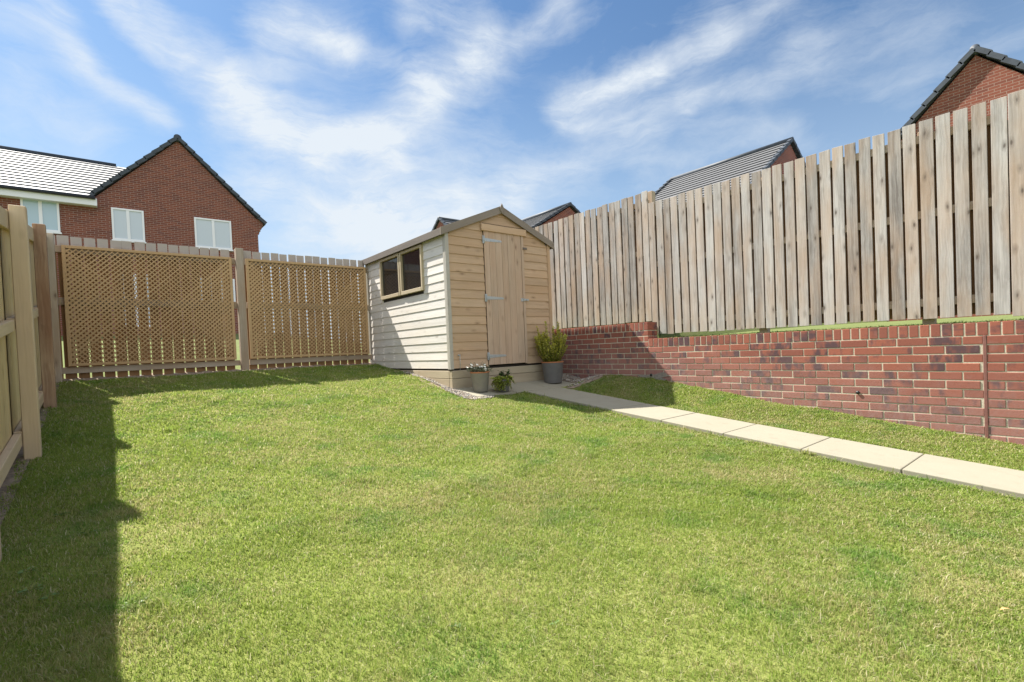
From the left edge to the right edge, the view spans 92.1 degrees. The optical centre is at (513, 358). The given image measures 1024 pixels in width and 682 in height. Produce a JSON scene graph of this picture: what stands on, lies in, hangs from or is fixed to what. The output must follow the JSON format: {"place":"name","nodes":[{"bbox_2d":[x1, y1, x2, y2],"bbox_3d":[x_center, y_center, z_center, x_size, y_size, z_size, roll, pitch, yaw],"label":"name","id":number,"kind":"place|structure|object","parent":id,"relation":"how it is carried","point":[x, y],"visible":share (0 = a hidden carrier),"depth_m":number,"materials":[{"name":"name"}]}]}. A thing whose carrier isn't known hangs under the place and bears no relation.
{"place":"outdoors","nodes":[
{"label":"outdoors","id":0,"kind":"place"},
{"bbox_2d":[61,334,369,378],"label":"ground behind","id":1,"kind":"structure","parent":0,"point":[237,350],"depth_m":10.11,"materials":[{"name":"green plant"}]},
{"bbox_2d":[0,134,266,335],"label":"brick house","id":2,"kind":"structure","parent":1,"relation":"on","point":[177,190],"depth_m":19.46,"materials":[{"name":"red brick"}]},
{"bbox_2d":[20,199,61,233],"bbox_3d":[-16.680,-5.050,17.403,1.050,1.200,0.095,-3,2,-39],"label":"window","id":3,"kind":"structure","parent":2,"relation":"in","point":[39,212],"depth_m":17.48,"materials":[{"name":"white plastic"}]},
{"bbox_2d":[111,207,145,243],"bbox_3d":[-14.791,-5.107,18.947,1.050,1.270,0.095,-3,2,-39],"label":"window","id":4,"kind":"structure","parent":2,"relation":"in","point":[127,224],"depth_m":18.93,"materials":[{"name":"white plastic"}]},
{"bbox_2d":[123,274,149,326],"bbox_3d":[-14.580,-2.241,19.079,1.260,2.060,0.095,-3,2,-39],"label":"window","id":5,"kind":"structure","parent":2,"relation":"in","point":[135,274],"depth_m":19.08,"materials":[{"name":"white plastic"}]},
{"bbox_2d":[194,217,232,251],"bbox_3d":[-12.607,-5.217,20.735,1.400,1.290,0.095,-3,2,-39],"label":"window","id":6,"kind":"structure","parent":2,"relation":"in","point":[209,233],"depth_m":20.71,"materials":[{"name":"white plastic"}]},
{"bbox_2d":[200,278,235,301],"bbox_3d":[-12.482,-2.846,20.818,1.300,1.100,0.070,-3,2,-39],"label":"window","id":7,"kind":"structure","parent":2,"relation":"in","point":[234,295],"depth_m":21.18,"materials":[{"name":"white plastic"}]},
{"bbox_2d":[554,320,1023,444],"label":"garden wall","id":8,"kind":"structure","parent":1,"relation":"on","point":[963,378],"depth_m":4.78,"materials":[{"name":"brick"}]},
{"bbox_2d":[0,363,1023,681],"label":"lawn","id":9,"kind":"structure","parent":0,"point":[688,646],"depth_m":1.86,"materials":[{"name":"green plant"}]},
{"bbox_2d":[0,382,59,524],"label":"soil edge","id":10,"kind":"object","parent":9,"relation":"on","point":[9,479],"visible":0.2,"depth_m":2.96,"materials":[{"name":"brown soil"}]},
{"bbox_2d":[0,204,62,561],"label":"side fence","id":11,"kind":"object","parent":9,"relation":"on","point":[30,363],"visible":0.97,"depth_m":3.31,"materials":[{"name":"beige wood"}]},
{"bbox_2d":[54,235,371,378],"bbox_3d":[-3.059,-0.522,7.616,6.026,2.150,0.123,-3,2,-39],"label":"back fence","id":12,"kind":"object","parent":9,"relation":"on","point":[245,361],"visible":0.32,"depth_m":6.67,"materials":[{"name":"brown wood"}]},
{"bbox_2d":[61,245,236,365],"bbox_3d":[-4.585,-0.659,6.338,1.753,1.424,0.032,-3,2,-39],"label":"lattice panel","id":13,"kind":"object","parent":12,"relation":"attached to","point":[229,283],"visible":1,"depth_m":6.25,"materials":[{"name":"brown wood"}]},
{"bbox_2d":[245,258,369,358],"bbox_3d":[-3.089,-0.748,7.562,1.760,1.424,0.032,-3,2,-39],"label":"lattice panel","id":14,"kind":"object","parent":12,"relation":"attached to","point":[250,293],"visible":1,"depth_m":7.49,"materials":[{"name":"brown wood"}]},
{"bbox_2d":[63,362,376,380],"bbox_3d":[-3.808,0.181,6.927,3.860,0.103,0.390,-3,2,-39],"label":"soil strip","id":15,"kind":"object","parent":9,"relation":"on","point":[157,375],"visible":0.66,"depth_m":6.49,"materials":[{"name":"brown soil"}]},
{"bbox_2d":[395,370,472,400],"bbox_3d":[-1.099,0.329,6.615,0.200,0.342,2.160,-3,2,-39],"label":"soil patch","id":16,"kind":"object","parent":9,"relation":"on","point":[437,385],"visible":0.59,"depth_m":6.49,"materials":[{"name":"brown soil"}]},
{"bbox_2d":[403,371,497,399],"bbox_3d":[-0.933,0.328,6.566,0.417,0.322,1.858,-3,2,-39],"label":"gravel strip","id":17,"kind":"object","parent":9,"relation":"on","point":[454,390],"visible":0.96,"depth_m":6.14,"materials":[{"name":"grey gravel"}]},
{"bbox_2d":[401,364,543,388],"bbox_3d":[-0.883,0.254,7.819,1.777,0.248,2.490,-3,2,-39],"label":"timber base","id":18,"kind":"object","parent":9,"relation":"on","point":[456,379],"visible":0.33,"depth_m":6.74,"materials":[{"name":"beige wood"}]},
{"bbox_2d":[362,204,553,370],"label":"garden shed","id":19,"kind":"structure","parent":18,"relation":"on","point":[463,294],"depth_m":6.85,"materials":[{"name":"brown wood"}]},
{"bbox_2d":[379,253,402,299],"bbox_3d":[-1.872,-1.237,7.515,0.062,0.625,0.668,-3,2,-39],"label":"window","id":20,"kind":"structure","parent":19,"relation":"in","point":[389,270],"depth_m":7.54,"materials":[{"name":"brown wood"}]},
{"bbox_2d":[399,244,424,294],"bbox_3d":[-1.439,-1.244,6.986,0.062,0.625,0.653,-3,2,-39],"label":"window","id":21,"kind":"structure","parent":19,"relation":"in","point":[411,262],"depth_m":6.99,"materials":[{"name":"brown wood"}]},
{"bbox_2d":[482,231,528,364],"bbox_3d":[-0.081,-0.844,6.881,0.769,1.828,0.046,-3,2,-39],"label":"door","id":22,"kind":"structure","parent":19,"relation":"in","point":[504,299],"depth_m":6.85,"materials":[{"name":"brown wood"}]},
{"bbox_2d":[456,380,570,396],"bbox_3d":[0.098,0.405,6.684,1.770,0.128,0.495,-3,2,-39],"label":"paved apron","id":23,"kind":"object","parent":9,"relation":"on","point":[518,387],"visible":0.45,"depth_m":6.59,"materials":[{"name":"grey concrete"}]},
{"bbox_2d":[466,362,494,391],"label":"potted flowers","id":24,"kind":"object","parent":23,"relation":"on","point":[480,379],"visible":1,"depth_m":6.14,"materials":[{"name":"beige plant"}]},
{"bbox_2d":[490,369,515,391],"bbox_3d":[-0.145,0.280,6.264,0.350,0.279,0.293,-3,2,-39],"label":"potted creeper","id":25,"kind":"object","parent":23,"relation":"on","point":[501,381],"visible":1,"depth_m":6.22,"materials":[{"name":"green plant"}]},
{"bbox_2d":[534,321,567,382],"bbox_3d":[0.553,-0.097,7.087,0.505,0.886,0.530,-2,1,1],"label":"potted shrub","id":26,"kind":"object","parent":23,"relation":"on","point":[552,365],"visible":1,"depth_m":6.99,"materials":[{"name":"green plant"}]},
{"bbox_2d":[562,373,602,387],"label":"gravel","id":27,"kind":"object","parent":9,"relation":"on","point":[587,381],"visible":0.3,"depth_m":7.04,"materials":[{"name":"grey gravel"}]},
{"bbox_2d":[0,0,1023,375],"label":"sky","id":28,"kind":"structure","parent":0,"point":[349,127],"materials":[{"name":"blue"}]},
{"bbox_2d":[526,387,1023,499],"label":"path","id":29,"kind":"structure","parent":0,"point":[1001,480],"depth_m":3.95,"materials":[{"name":"beige concrete"}]},
{"bbox_2d":[656,314,1023,337],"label":"ground terrace","id":30,"kind":"structure","parent":0,"point":[862,324],"depth_m":7.86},
{"bbox_2d":[431,216,458,230],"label":"brick house","id":31,"kind":"structure","parent":30,"relation":"on","point":[441,221],"depth_m":32.47,"materials":[{"name":"grey tile"}]},
{"bbox_2d":[521,202,585,246],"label":"brick house","id":32,"kind":"structure","parent":30,"relation":"on","point":[563,211],"depth_m":27.15,"materials":[{"name":"grey tile"}]},
{"bbox_2d":[634,137,805,298],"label":"brick house","id":33,"kind":"structure","parent":30,"relation":"on","point":[782,152],"depth_m":20.93,"materials":[{"name":"grey tile"}]},
{"bbox_2d":[535,89,1023,333],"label":"picket fence","id":34,"kind":"object","parent":30,"relation":"on","point":[926,223],"visible":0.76,"depth_m":5.62,"materials":[{"name":"brown wood"}]},
{"bbox_2d":[666,318,1023,337],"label":"terrace grass","id":35,"kind":"structure","parent":30,"relation":"on","point":[951,322],"depth_m":5.53,"materials":[{"name":"green plant"}]},
{"bbox_2d":[887,44,1023,321],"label":"brick house","id":36,"kind":"structure","parent":30,"relation":"on","point":[977,74],"depth_m":13.05,"materials":[{"name":"red brick"}]}
]}

